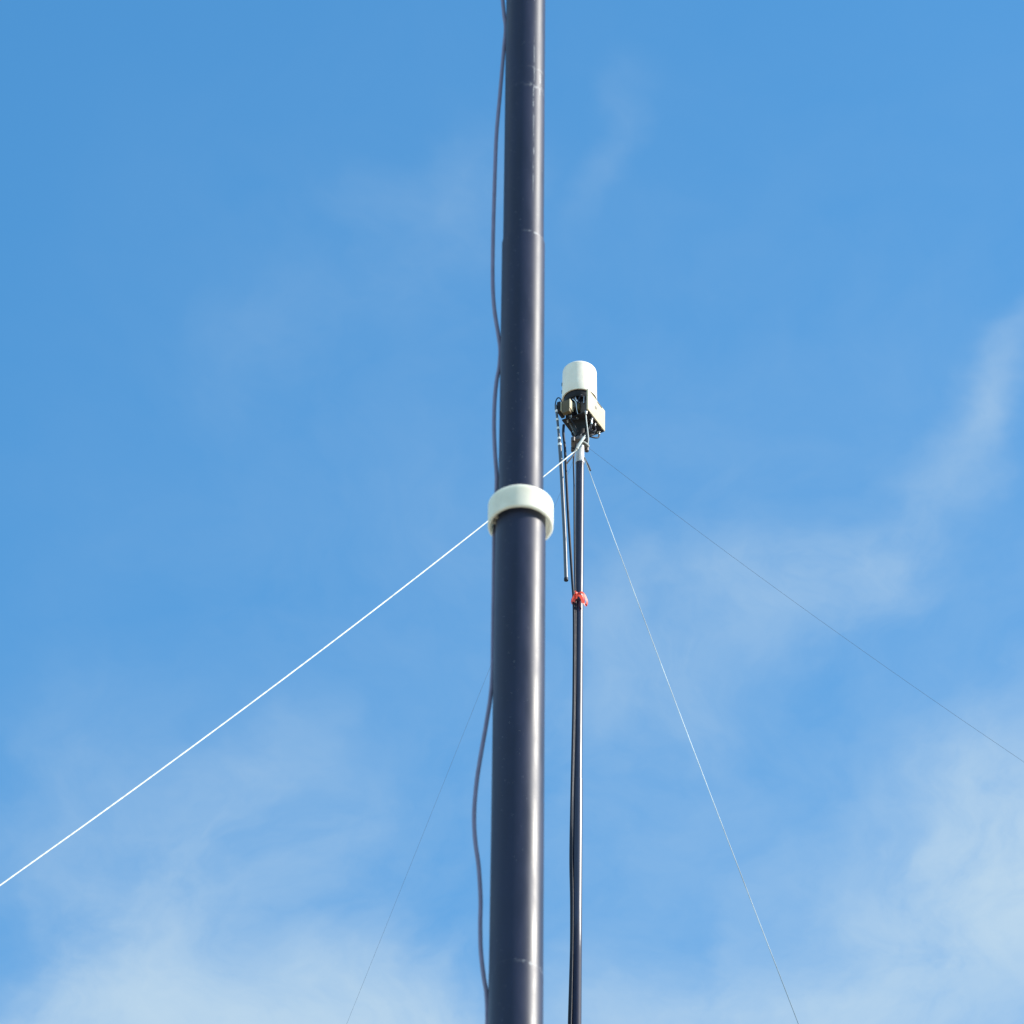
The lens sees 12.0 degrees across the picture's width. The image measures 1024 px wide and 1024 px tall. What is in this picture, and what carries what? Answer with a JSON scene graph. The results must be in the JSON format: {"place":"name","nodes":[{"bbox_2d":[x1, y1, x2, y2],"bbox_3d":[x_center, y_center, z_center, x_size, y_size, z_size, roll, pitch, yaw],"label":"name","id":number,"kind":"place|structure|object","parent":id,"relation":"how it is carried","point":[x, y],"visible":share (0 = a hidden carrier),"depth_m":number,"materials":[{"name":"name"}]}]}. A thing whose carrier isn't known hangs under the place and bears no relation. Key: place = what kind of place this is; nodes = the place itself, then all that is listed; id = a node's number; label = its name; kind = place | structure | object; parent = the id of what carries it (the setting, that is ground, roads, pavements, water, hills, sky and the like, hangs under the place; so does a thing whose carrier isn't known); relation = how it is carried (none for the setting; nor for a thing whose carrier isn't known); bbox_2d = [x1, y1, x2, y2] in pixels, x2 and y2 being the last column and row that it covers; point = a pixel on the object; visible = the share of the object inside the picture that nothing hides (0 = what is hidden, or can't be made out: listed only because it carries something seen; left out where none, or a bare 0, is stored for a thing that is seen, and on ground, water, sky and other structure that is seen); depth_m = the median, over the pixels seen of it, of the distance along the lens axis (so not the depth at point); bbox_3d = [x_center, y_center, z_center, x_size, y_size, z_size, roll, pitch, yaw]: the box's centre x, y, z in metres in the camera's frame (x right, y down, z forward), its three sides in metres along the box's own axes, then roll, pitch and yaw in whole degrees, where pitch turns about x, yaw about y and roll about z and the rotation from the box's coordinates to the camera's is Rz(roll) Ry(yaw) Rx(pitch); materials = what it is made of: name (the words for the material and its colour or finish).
{"place":"outdoors","nodes":[
{"label":"outdoors","id":0,"kind":"place"},
{"bbox_2d":[0,0,1023,1023],"label":"sky","id":1,"kind":"structure","parent":0,"point":[249,345],"materials":[{"name":"blue"}]},
{"label":"ground","id":2,"kind":"structure","parent":0,"visible":0},
{"bbox_2d":[488,0,552,1023],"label":"mast","id":3,"kind":"object","parent":2,"relation":"on","point":[520,510],"visible":1,"depth_m":7.00,"materials":[{"name":"grey metal"}]},
{"bbox_2d":[472,0,505,1023],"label":"cable","id":4,"kind":"object","parent":3,"relation":"attached to","point":[475,844],"visible":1,"depth_m":7.09,"materials":[{"name":"black rubber"}]},
{"bbox_2d":[571,435,588,1023],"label":"mast","id":5,"kind":"object","parent":2,"relation":"on","point":[578,792],"visible":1,"depth_m":22.68,"materials":[{"name":"silver metal"}]},
{"bbox_2d":[0,435,585,885],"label":"guy rope","id":6,"kind":"object","parent":5,"relation":"attached to","point":[258,697],"visible":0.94,"depth_m":20.93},
{"bbox_2d":[348,462,572,1019],"bbox_3d":[-3.702,9.658,21.719,0.001,17.839,12.669,28,-49,-27],"label":"guy rope","id":7,"kind":"object","parent":5,"relation":"attached to","point":[432,810],"visible":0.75,"depth_m":23.56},
{"bbox_2d":[562,424,574,1023],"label":"cable","id":8,"kind":"object","parent":5,"relation":"attached to","point":[573,605],"visible":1,"depth_m":22.84,"materials":[{"name":"black rubber"}]},
{"bbox_2d":[570,443,576,1023],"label":"cable","id":9,"kind":"object","parent":5,"relation":"attached to","point":[574,743],"visible":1,"depth_m":22.63,"materials":[{"name":"black rubber"}]},
{"bbox_2d":[571,591,587,605],"bbox_3d":[0.323,0.428,23.282,0.081,0.084,0.088,1,-42,0],"label":"ribbon","id":10,"kind":"object","parent":5,"relation":"attached to","point":[576,595],"visible":1,"depth_m":23.25,"materials":[{"name":"red fabric"}]},
{"bbox_2d":[557,361,604,442],"bbox_3d":[0.329,-0.522,24.134,0.182,0.536,0.231,-19,-46,20],"label":"antenna head","id":11,"kind":"object","parent":5,"relation":"attached to","point":[580,408],"visible":1,"depth_m":24.10},
{"bbox_2d":[554,397,567,581],"bbox_3d":[0.240,-0.120,23.726,0.071,1.205,0.021,1,-42,0],"label":"hanging rod","id":12,"kind":"object","parent":11,"relation":"hanging from","point":[562,506],"visible":1,"depth_m":23.67,"materials":[{"name":"grey metal"}]},
{"bbox_2d":[576,436,585,449],"bbox_3d":[0.336,-0.340,23.901,0.049,0.082,0.019,1,-42,0],"label":"rope end","id":13,"kind":"object","parent":5,"relation":"attached to","point":[580,442],"visible":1,"depth_m":23.89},
{"bbox_2d":[584,457,798,1023],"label":"guy rope","id":14,"kind":"object","parent":5,"relation":"attached to","point":[694,752],"visible":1,"depth_m":20.62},
{"bbox_2d":[589,448,1021,760],"bbox_3d":[7.194,4.525,15.879,14.884,17.870,0.001,-15,-44,16],"label":"guy rope","id":15,"kind":"object","parent":5,"relation":"attached to","point":[806,610],"visible":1,"depth_m":22.70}
]}

